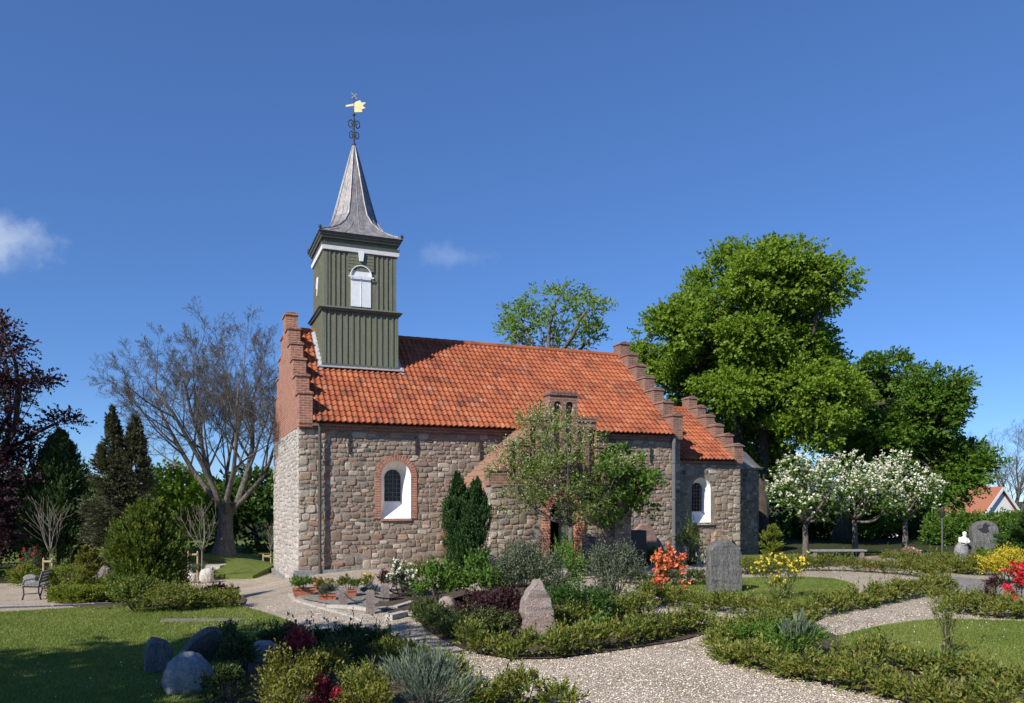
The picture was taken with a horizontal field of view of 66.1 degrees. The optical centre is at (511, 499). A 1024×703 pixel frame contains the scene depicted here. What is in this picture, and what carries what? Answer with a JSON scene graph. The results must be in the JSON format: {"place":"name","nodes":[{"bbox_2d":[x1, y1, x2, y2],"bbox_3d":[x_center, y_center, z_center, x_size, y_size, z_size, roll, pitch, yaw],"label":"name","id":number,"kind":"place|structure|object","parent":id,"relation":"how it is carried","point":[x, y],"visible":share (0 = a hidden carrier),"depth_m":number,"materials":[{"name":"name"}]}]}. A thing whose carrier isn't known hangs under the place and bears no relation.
{"place":"outdoors","nodes":[
{"label":"outdoors","id":0,"kind":"place"},
{"bbox_2d":[99,568,164,612],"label":"shrub","id":1,"kind":"object","parent":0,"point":[132,585],"visible":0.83,"depth_m":15.78,"materials":[{"name":"green plant"}]},
{"bbox_2d":[0,541,273,578],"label":"terrace lawn","id":2,"kind":"structure","parent":0,"point":[242,565],"depth_m":30.92,"materials":[{"name":"green plant"}]},
{"bbox_2d":[11,426,104,566],"bbox_3d":[-17.546,0.029,30.583,3.302,5.843,3.220,0,0,0],"label":"cypress","id":3,"kind":"object","parent":2,"relation":"on","point":[58,489],"visible":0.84,"depth_m":29.89,"materials":[{"name":"green plant"}]},
{"bbox_2d":[74,404,163,571],"bbox_3d":[-14.129,-0.260,28.587,3.531,6.462,3.109,0,0,0],"label":"spruce","id":4,"kind":"object","parent":2,"relation":"on","point":[115,458],"visible":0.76,"depth_m":28.20,"materials":[{"name":"green plant"}]},
{"bbox_2d":[119,456,238,553],"bbox_3d":[-15.372,0.485,36.036,5.419,5.070,4.259,0,0,-22],"label":"background tree","id":5,"kind":"object","parent":2,"relation":"on","point":[188,494],"visible":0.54,"depth_m":35.62,"materials":[{"name":"green plant"}]},
{"bbox_2d":[81,296,280,555],"bbox_3d":[-11.221,-2.815,31.539,9.736,10.838,10.227,0,0,35],"label":"ash tree","id":6,"kind":"object","parent":2,"relation":"on","point":[224,544],"visible":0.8,"depth_m":31.11,"materials":[{"name":"brown plant"}]},
{"bbox_2d":[190,463,273,553],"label":"background tree","id":7,"kind":"object","parent":2,"relation":"on","point":[252,507],"visible":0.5,"depth_m":37.56,"materials":[{"name":"green plant"}]},
{"bbox_2d":[0,605,298,702],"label":"lawn","id":8,"kind":"structure","parent":0,"point":[95,678],"depth_m":10.53,"materials":[{"name":"green plant"}]},
{"bbox_2d":[144,636,172,672],"bbox_3d":[-4.540,2.050,10.101,0.339,0.568,0.244,4,-2,-29],"label":"stone","id":9,"kind":"object","parent":8,"relation":"on","point":[158,654],"visible":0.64,"depth_m":10.00,"materials":[{"name":"grey stone"}]},
{"bbox_2d":[162,651,213,693],"bbox_3d":[-3.704,2.007,9.016,0.558,0.556,0.408,-17,0,0],"label":"boulder","id":10,"kind":"object","parent":8,"relation":"on","point":[182,671],"visible":0.76,"depth_m":8.86,"materials":[{"name":"grey stone"}]},
{"bbox_2d":[181,626,222,662],"bbox_3d":[-3.891,1.924,9.700,0.094,0.851,0.537,33,0,26],"label":"leaning stone","id":11,"kind":"object","parent":8,"relation":"on","point":[204,643],"visible":0.54,"depth_m":9.64,"materials":[{"name":"grey stone"}]},
{"bbox_2d":[200,617,244,660],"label":"shrub","id":12,"kind":"object","parent":8,"relation":"on","point":[230,627],"visible":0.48,"depth_m":10.80,"materials":[{"name":"green plant"}]},
{"bbox_2d":[132,578,207,610],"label":"shrub","id":13,"kind":"object","parent":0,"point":[164,592],"visible":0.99,"depth_m":15.66,"materials":[{"name":"green plant"}]},
{"bbox_2d":[203,642,551,702],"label":"soil","id":14,"kind":"structure","parent":0,"point":[253,671],"depth_m":9.00,"materials":[{"name":"brown soil"}]},
{"bbox_2d":[193,660,260,702],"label":"shrub","id":15,"kind":"object","parent":14,"relation":"on","point":[227,673],"visible":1,"depth_m":8.41,"materials":[{"name":"green plant"}]},
{"bbox_2d":[216,624,263,673],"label":"shrub","id":16,"kind":"object","parent":14,"relation":"on","point":[234,647],"visible":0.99,"depth_m":9.68,"materials":[{"name":"green plant"}]},
{"bbox_2d":[247,638,334,702],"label":"shrub","id":17,"kind":"object","parent":14,"relation":"on","point":[299,675],"visible":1,"depth_m":7.70,"materials":[{"name":"green plant"}]},
{"bbox_2d":[261,619,321,685],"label":"shrub","id":18,"kind":"object","parent":14,"relation":"on","point":[297,635],"visible":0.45,"depth_m":9.40,"materials":[{"name":"red plant"}]},
{"bbox_2d":[250,608,399,652],"bbox_3d":[-2.649,1.956,11.359,2.154,0.774,1.153,0,0,0],"label":"hedge","id":19,"kind":"object","parent":14,"relation":"on","point":[371,634],"visible":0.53,"depth_m":11.26,"materials":[{"name":"green plant"}]},
{"bbox_2d":[300,669,349,702],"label":"shrub","id":20,"kind":"object","parent":14,"relation":"on","point":[328,691],"visible":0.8,"depth_m":7.84,"materials":[{"name":"red plant"}]},
{"bbox_2d":[296,640,358,689],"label":"shrub","id":21,"kind":"object","parent":14,"relation":"on","point":[325,658],"visible":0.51,"depth_m":8.98,"materials":[{"name":"green plant"}]},
{"bbox_2d":[314,631,372,667],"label":"shrub","id":22,"kind":"object","parent":14,"relation":"on","point":[356,643],"visible":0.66,"depth_m":10.34,"materials":[{"name":"green plant"}]},
{"bbox_2d":[329,672,402,702],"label":"shrub","id":23,"kind":"object","parent":14,"relation":"on","point":[368,692],"visible":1,"depth_m":7.61,"materials":[{"name":"green plant"}]},
{"bbox_2d":[331,655,407,702],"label":"shrub","id":24,"kind":"object","parent":14,"relation":"on","point":[362,673],"visible":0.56,"depth_m":8.23,"materials":[{"name":"green plant"}]},
{"bbox_2d":[366,634,416,672],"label":"shrub","id":25,"kind":"object","parent":14,"relation":"on","point":[393,649],"visible":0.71,"depth_m":9.94,"materials":[{"name":"green plant"}]},
{"bbox_2d":[381,627,475,682],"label":"hedge","id":26,"kind":"object","parent":14,"relation":"on","point":[414,646],"visible":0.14,"depth_m":9.65,"materials":[{"name":"green plant"}]},
{"bbox_2d":[369,639,488,702],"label":"shrub","id":27,"kind":"object","parent":14,"relation":"on","point":[431,670],"visible":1,"depth_m":8.07,"materials":[{"name":"green plant"}]},
{"bbox_2d":[442,658,588,702],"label":"shrub","id":28,"kind":"object","parent":14,"relation":"on","point":[512,680],"visible":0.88,"depth_m":8.14,"materials":[{"name":"green plant"}]},
{"bbox_2d":[375,588,477,612],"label":"soil","id":29,"kind":"structure","parent":0,"point":[408,597],"depth_m":17.41,"materials":[{"name":"brown soil"}]},
{"bbox_2d":[382,557,420,596],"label":"shrub","id":30,"kind":"object","parent":29,"relation":"on","point":[395,572],"visible":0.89,"depth_m":17.61,"materials":[{"name":"white plant"}]},
{"bbox_2d":[406,554,462,605],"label":"shrub","id":31,"kind":"object","parent":29,"relation":"on","point":[435,571],"visible":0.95,"depth_m":15.96,"materials":[{"name":"green plant"}]},
{"bbox_2d":[0,502,1022,582],"bbox_3d":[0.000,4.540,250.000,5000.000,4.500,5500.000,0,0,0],"label":"ground","id":32,"kind":"structure","parent":0,"point":[870,545],"depth_m":40.47,"materials":[{"name":"green plant"}]},
{"bbox_2d":[0,308,96,569],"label":"copper beech","id":33,"kind":"object","parent":32,"relation":"on","point":[10,450],"visible":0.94,"depth_m":29.46,"materials":[{"name":"purple plant"}]},
{"bbox_2d":[3,468,1020,536],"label":"wood","id":34,"kind":"object","parent":32,"relation":"on","point":[216,479],"depth_m":98.81,"materials":[{"name":"green plant"}]},
{"bbox_2d":[271,93,761,578],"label":"church","id":35,"kind":"structure","parent":32,"relation":"on","point":[386,431],"depth_m":26.97,"materials":[{"name":"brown stone"}]},
{"bbox_2d":[375,455,416,520],"bbox_3d":[-3.826,-0.392,25.610,1.370,2.135,0.570,0,0,-22],"label":"window","id":36,"kind":"structure","parent":35,"relation":"in","point":[395,475],"depth_m":25.61,"materials":[{"name":"white paint"}]},
{"bbox_2d":[692,478,710,522],"bbox_3d":[7.347,0.000,30.949,0.880,1.760,0.324,0,0,-22],"label":"window","id":37,"kind":"structure","parent":35,"relation":"in","point":[701,490],"depth_m":31.06,"materials":[{"name":"white paint"}]},
{"bbox_2d":[490,276,617,350],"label":"tall tree","id":38,"kind":"object","parent":32,"relation":"on","point":[515,324],"visible":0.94,"depth_m":45.87,"materials":[{"name":"green plant"}]},
{"bbox_2d":[582,536,596,575],"bbox_3d":[2.250,1.682,22.791,0.430,1.289,0.170,0,0,-6],"label":"gravestone","id":39,"kind":"object","parent":32,"relation":"on","point":[588,542],"visible":0.46,"depth_m":22.71,"materials":[{"name":"stone"}]},
{"bbox_2d":[627,230,880,547],"bbox_3d":[11.637,-5.317,38.340,12.689,15.409,9.763,0,0,0],"label":"maple tree","id":40,"kind":"object","parent":32,"relation":"on","point":[768,370],"visible":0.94,"depth_m":35.93,"materials":[{"name":"green plant"}]},
{"bbox_2d":[758,523,783,560],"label":"cypress","id":41,"kind":"object","parent":32,"relation":"on","point":[774,544],"visible":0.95,"depth_m":27.28,"materials":[{"name":"green plant"}]},
{"bbox_2d":[769,483,859,538],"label":"hedge","id":42,"kind":"object","parent":32,"relation":"on","point":[796,531],"visible":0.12,"depth_m":46.52,"materials":[{"name":"green plant"}]},
{"bbox_2d":[796,485,938,538],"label":"background tree","id":43,"kind":"object","parent":32,"relation":"on","point":[899,530],"visible":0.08,"depth_m":47.14,"materials":[{"name":"green plant"}]},
{"bbox_2d":[820,345,1014,541],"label":"maple tree","id":44,"kind":"object","parent":32,"relation":"on","point":[919,415],"visible":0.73,"depth_m":40.75,"materials":[{"name":"green plant"}]},
{"bbox_2d":[896,487,1019,535],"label":"house","id":45,"kind":"structure","parent":32,"relation":"on","point":[998,499],"depth_m":66.09,"materials":[{"name":"orange tile"}]},
{"bbox_2d":[915,504,1023,545],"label":"hedge","id":46,"kind":"object","parent":32,"relation":"on","point":[955,524],"visible":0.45,"depth_m":39.36,"materials":[{"name":"green plant"}]},
{"bbox_2d":[960,419,1023,511],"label":"bare tree","id":47,"kind":"object","parent":32,"relation":"on","point":[1018,489],"visible":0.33,"depth_m":68.94,"materials":[{"name":"plant"}]},
{"bbox_2d":[0,564,1023,702],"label":"gravel path","id":48,"kind":"structure","parent":0,"point":[271,590],"depth_m":11.50,"materials":[{"name":"beige gravel"}]},
{"bbox_2d":[2,560,40,585],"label":"shrub","id":49,"kind":"object","parent":48,"relation":"on","point":[17,572],"visible":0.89,"depth_m":26.06,"materials":[{"name":"green plant"}]},
{"bbox_2d":[21,567,58,599],"bbox_3d":[-13.524,2.410,22.625,0.581,0.836,1.480,0,0,-12],"label":"park bench","id":50,"kind":"object","parent":48,"relation":"on","point":[38,584],"visible":0.67,"depth_m":22.00,"materials":[{"name":"wood"}]},
{"bbox_2d":[25,494,73,584],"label":"young tree","id":51,"kind":"object","parent":48,"relation":"on","point":[50,543],"visible":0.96,"depth_m":25.79,"materials":[{"name":"brown plant"}]},
{"bbox_2d":[61,581,245,609],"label":"soil","id":52,"kind":"structure","parent":48,"relation":"on","point":[242,600],"depth_m":19.02,"materials":[{"name":"brown soil"}]},
{"bbox_2d":[35,559,91,596],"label":"shrub","id":53,"kind":"object","parent":52,"relation":"on","point":[60,574],"visible":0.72,"depth_m":22.79,"materials":[{"name":"green plant"}]},
{"bbox_2d":[46,582,121,603],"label":"hedge","id":54,"kind":"object","parent":52,"relation":"on","point":[70,593],"visible":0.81,"depth_m":20.18,"materials":[{"name":"green plant"}]},
{"bbox_2d":[71,543,106,581],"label":"golden conifer","id":55,"kind":"object","parent":52,"relation":"on","point":[87,555],"visible":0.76,"depth_m":24.18,"materials":[{"name":"green plant"}]},
{"bbox_2d":[97,496,195,606],"bbox_3d":[-8.078,1.205,17.425,2.046,2.582,1.984,0,0,0],"label":"yew bush","id":56,"kind":"object","parent":52,"relation":"on","point":[145,534],"visible":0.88,"depth_m":16.98,"materials":[{"name":"green plant"}]},
{"bbox_2d":[166,577,243,607],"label":"hedge","id":57,"kind":"object","parent":52,"relation":"on","point":[222,595],"visible":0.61,"depth_m":16.10,"materials":[{"name":"green plant"}]},
{"bbox_2d":[0,576,1023,702],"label":"grass","id":58,"kind":"structure","parent":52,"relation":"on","point":[1014,643],"depth_m":12.58,"materials":[{"name":"green plant"}]},
{"bbox_2d":[177,498,217,569],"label":"young tree","id":59,"kind":"object","parent":48,"relation":"on","point":[201,546],"visible":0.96,"depth_m":27.70,"materials":[{"name":"brown plant"}]},
{"bbox_2d":[300,587,379,605],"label":"grey chippings","id":60,"kind":"object","parent":48,"relation":"on","point":[360,595],"visible":0.35,"depth_m":17.56,"materials":[{"name":"grey gravel"}]},
{"bbox_2d":[327,600,414,610],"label":"kerb","id":61,"kind":"structure","parent":48,"relation":"on","point":[363,608],"depth_m":15.92,"materials":[{"name":"stone"}]},
{"bbox_2d":[440,470,493,572],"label":"columnar yew","id":62,"kind":"object","parent":48,"relation":"on","point":[466,514],"visible":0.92,"depth_m":20.45,"materials":[{"name":"green plant"}]},
{"bbox_2d":[488,405,577,516],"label":"hawthorn tree","id":63,"kind":"object","parent":48,"relation":"on","point":[549,444],"visible":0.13,"depth_m":22.90,"materials":[{"name":"green plant"}]},
{"bbox_2d":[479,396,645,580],"bbox_3d":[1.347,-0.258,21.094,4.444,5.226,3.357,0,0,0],"label":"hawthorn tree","id":64,"kind":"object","parent":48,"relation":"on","point":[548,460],"visible":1,"depth_m":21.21,"materials":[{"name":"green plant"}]},
{"bbox_2d":[418,583,710,657],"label":"soil","id":65,"kind":"structure","parent":48,"relation":"on","point":[628,644],"depth_m":12.12,"materials":[{"name":"brown soil"}]},
{"bbox_2d":[407,588,486,643],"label":"hedge","id":66,"kind":"object","parent":65,"relation":"on","point":[425,611],"visible":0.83,"depth_m":12.87,"materials":[{"name":"green plant"}]},
{"bbox_2d":[438,603,520,638],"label":"shrub","id":67,"kind":"object","parent":65,"relation":"on","point":[490,615],"visible":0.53,"depth_m":12.33,"materials":[{"name":"green plant"}]},
{"bbox_2d":[447,546,516,606],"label":"shrub","id":68,"kind":"object","parent":65,"relation":"on","point":[469,576],"visible":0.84,"depth_m":15.96,"materials":[{"name":"green plant"}]},
{"bbox_2d":[451,580,526,621],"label":"shrub","id":69,"kind":"object","parent":65,"relation":"on","point":[503,599],"visible":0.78,"depth_m":13.51,"materials":[{"name":"purple plant"}]},
{"bbox_2d":[481,532,580,603],"bbox_3d":[0.313,1.580,16.601,2.282,1.806,2.104,0,0,0],"label":"shrub","id":70,"kind":"object","parent":65,"relation":"on","point":[511,564],"visible":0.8,"depth_m":16.33,"materials":[{"name":"green plant"}]},
{"bbox_2d":[519,579,555,637],"bbox_3d":[0.413,1.808,12.524,0.578,1.078,0.378,0,0,-9],"label":"standing stone","id":71,"kind":"object","parent":65,"relation":"on","point":[536,604],"visible":0.64,"depth_m":12.35,"materials":[{"name":"pink stone"}]},
{"bbox_2d":[532,532,589,587],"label":"shrub","id":72,"kind":"object","parent":65,"relation":"on","point":[567,549],"visible":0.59,"depth_m":18.09,"materials":[{"name":"green plant"}]},
{"bbox_2d":[450,595,717,660],"bbox_3d":[1.537,1.857,12.011,5.157,0.955,1.366,0,0,-29],"label":"hedge","id":73,"kind":"object","parent":65,"relation":"on","point":[558,638],"visible":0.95,"depth_m":11.30,"materials":[{"name":"green plant"}]},
{"bbox_2d":[544,577,624,623],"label":"shrub","id":74,"kind":"object","parent":65,"relation":"on","point":[558,594],"visible":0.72,"depth_m":13.42,"materials":[{"name":"green plant"}]},
{"bbox_2d":[552,580,662,629],"bbox_3d":[1.636,1.882,13.765,3.209,0.916,0.872,0,0,-44],"label":"hedge","id":75,"kind":"object","parent":65,"relation":"on","point":[632,602],"visible":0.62,"depth_m":13.85,"materials":[{"name":"green plant"}]},
{"bbox_2d":[578,535,657,602],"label":"shrub","id":76,"kind":"object","parent":65,"relation":"on","point":[599,560],"visible":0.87,"depth_m":15.36,"materials":[{"name":"green plant"}]},
{"bbox_2d":[565,441,670,572],"bbox_3d":[3.094,0.313,23.567,3.186,4.081,3.115,0,0,0],"label":"maple","id":77,"kind":"object","parent":48,"relation":"on","point":[630,493],"visible":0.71,"depth_m":23.29,"materials":[{"name":"green plant"}]},
{"bbox_2d":[631,530,646,566],"bbox_3d":[4.147,1.651,26.005,0.584,1.350,0.210,0,0,-6],"label":"gravestone","id":78,"kind":"object","parent":48,"relation":"on","point":[639,537],"visible":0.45,"depth_m":25.91,"materials":[{"name":"stone"}]},
{"bbox_2d":[673,509,704,564],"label":"shrub","id":79,"kind":"object","parent":48,"relation":"on","point":[689,536],"visible":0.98,"depth_m":26.60,"materials":[{"name":"green plant"}]},
{"bbox_2d":[635,565,959,617],"bbox_3d":[7.203,1.932,16.501,8.568,0.910,3.770,0,0,-15],"label":"hedge","id":80,"kind":"object","parent":48,"relation":"on","point":[876,592],"visible":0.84,"depth_m":15.72,"materials":[{"name":"green plant"}]},
{"bbox_2d":[747,547,954,577],"bbox_3d":[9.897,1.933,23.338,5.601,0.965,2.355,0,0,26],"label":"hedge","id":81,"kind":"object","parent":48,"relation":"on","point":[882,565],"visible":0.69,"depth_m":23.71,"materials":[{"name":"green plant"}]},
{"bbox_2d":[732,632,1023,702],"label":"soil","id":82,"kind":"structure","parent":48,"relation":"on","point":[825,647],"depth_m":10.06,"materials":[{"name":"brown soil"}]},
{"bbox_2d":[697,599,822,653],"bbox_3d":[3.769,1.948,12.359,1.126,0.736,3.402,0,0,43],"label":"hedge","id":83,"kind":"object","parent":82,"relation":"on","point":[721,628],"visible":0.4,"depth_m":12.08,"materials":[{"name":"green plant"}]},
{"bbox_2d":[736,607,798,643],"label":"shrub","id":84,"kind":"object","parent":82,"relation":"on","point":[767,615],"visible":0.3,"depth_m":11.81,"materials":[{"name":"green plant"}]},
{"bbox_2d":[727,611,842,654],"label":"shrub","id":85,"kind":"object","parent":82,"relation":"on","point":[744,627],"visible":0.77,"depth_m":10.99,"materials":[{"name":"green plant"}]},
{"bbox_2d":[776,607,817,655],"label":"iris clump","id":86,"kind":"object","parent":82,"relation":"on","point":[794,628],"visible":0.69,"depth_m":11.01,"materials":[{"name":"green plant"}]},
{"bbox_2d":[705,624,1023,702],"bbox_3d":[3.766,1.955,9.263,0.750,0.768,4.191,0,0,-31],"label":"hedge","id":87,"kind":"object","parent":82,"relation":"on","point":[932,687],"visible":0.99,"depth_m":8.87,"materials":[{"name":"green plant"}]},
{"bbox_2d":[784,558,1007,570],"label":"soil","id":88,"kind":"structure","parent":48,"relation":"on","point":[843,564],"depth_m":26.58,"materials":[{"name":"brown soil"}]},
{"bbox_2d":[764,448,854,556],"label":"hawthorn tree","id":89,"kind":"object","parent":88,"relation":"on","point":[816,498],"visible":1,"depth_m":28.27,"materials":[{"name":"grey plant"}]},
{"bbox_2d":[968,520,998,556],"bbox_3d":[17.133,1.537,28.563,0.933,1.606,0.387,0,0,9],"label":"headstone","id":90,"kind":"object","parent":88,"relation":"on","point":[980,532],"visible":0.54,"depth_m":28.41,"materials":[{"name":"grey stone"}]},
{"bbox_2d":[877,546,997,575],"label":"hedge","id":91,"kind":"object","parent":48,"relation":"on","point":[966,564],"visible":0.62,"depth_m":23.75,"materials":[{"name":"green plant"}]},
{"bbox_2d":[923,580,1023,619],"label":"hedge","id":92,"kind":"object","parent":48,"relation":"on","point":[1002,603],"visible":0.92,"depth_m":14.84,"materials":[{"name":"green plant"}]},
{"bbox_2d":[977,572,1012,598],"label":"shrub","id":93,"kind":"object","parent":48,"relation":"on","point":[993,580],"visible":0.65,"depth_m":17.49,"materials":[{"name":"purple plant"}]},
{"bbox_2d":[974,541,1023,583],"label":"shrub","id":94,"kind":"object","parent":48,"relation":"on","point":[992,562],"visible":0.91,"depth_m":20.54,"materials":[{"name":"yellow plant"}]},
{"bbox_2d":[990,510,1023,565],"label":"juniper","id":95,"kind":"object","parent":48,"relation":"on","point":[1016,531],"visible":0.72,"depth_m":23.74,"materials":[{"name":"green plant"}]},
{"bbox_2d":[1001,561,1023,601],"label":"azalea","id":96,"kind":"object","parent":48,"relation":"on","point":[1016,573],"visible":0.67,"depth_m":16.17,"materials":[{"name":"red plant"}]},
{"bbox_2d":[0,0,1023,501],"label":"sky","id":97,"kind":"structure","parent":0,"point":[156,156],"materials":[{"name":"blue"}]},
{"bbox_2d":[662,577,850,601],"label":"lawn","id":98,"kind":"structure","parent":0,"point":[777,590],"depth_m":19.45,"materials":[{"name":"green plant"}]},
{"bbox_2d":[616,563,705,585],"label":"hedge","id":99,"kind":"object","parent":98,"relation":"on","point":[700,575],"visible":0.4,"depth_m":20.15,"materials":[{"name":"green plant"}]},
{"bbox_2d":[650,542,690,602],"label":"azalea","id":100,"kind":"object","parent":98,"relation":"on","point":[665,563],"visible":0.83,"depth_m":16.81,"materials":[{"name":"orange plant"}]},
{"bbox_2d":[705,539,742,591],"bbox_3d":[5.072,1.635,18.783,0.852,1.410,0.323,0,0,-6],"label":"standing stone","id":101,"kind":"object","parent":98,"relation":"on","point":[724,557],"visible":0.75,"depth_m":18.64,"materials":[{"name":"grey stone"}]},
{"bbox_2d":[747,551,808,597],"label":"azalea","id":102,"kind":"object","parent":98,"relation":"on","point":[794,569],"visible":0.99,"depth_m":17.48,"materials":[{"name":"yellow plant"}]},
{"bbox_2d":[647,553,921,562],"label":"lawn","id":103,"kind":"structure","parent":0,"point":[848,555],"depth_m":31.01,"materials":[{"name":"green plant"}]},
{"bbox_2d":[811,449,910,556],"bbox_3d":[13.361,0.178,30.164,3.931,4.367,3.266,0,0,0],"label":"hawthorn tree","id":104,"kind":"object","parent":103,"relation":"on","point":[858,485],"visible":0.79,"depth_m":29.89,"materials":[{"name":"grey plant"}]},
{"bbox_2d":[849,448,951,548],"bbox_3d":[15.201,0.147,30.714,3.311,4.429,3.010,0,0,0],"label":"hawthorn tree","id":105,"kind":"object","parent":103,"relation":"on","point":[929,488],"visible":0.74,"depth_m":30.50,"materials":[{"name":"grey plant"}]},
{"bbox_2d":[845,620,1023,666],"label":"lawn","id":106,"kind":"structure","parent":0,"point":[967,637],"depth_m":12.34,"materials":[{"name":"green plant"}]},
{"bbox_2d":[928,587,967,654],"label":"shrub","id":107,"kind":"object","parent":106,"relation":"on","point":[943,605],"visible":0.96,"depth_m":10.91,"materials":[{"name":"green plant"}]},
{"bbox_2d":[945,577,1023,596],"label":"grey path","id":108,"kind":"structure","parent":0,"point":[964,582],"depth_m":20.42,"materials":[{"name":"grey gravel"}]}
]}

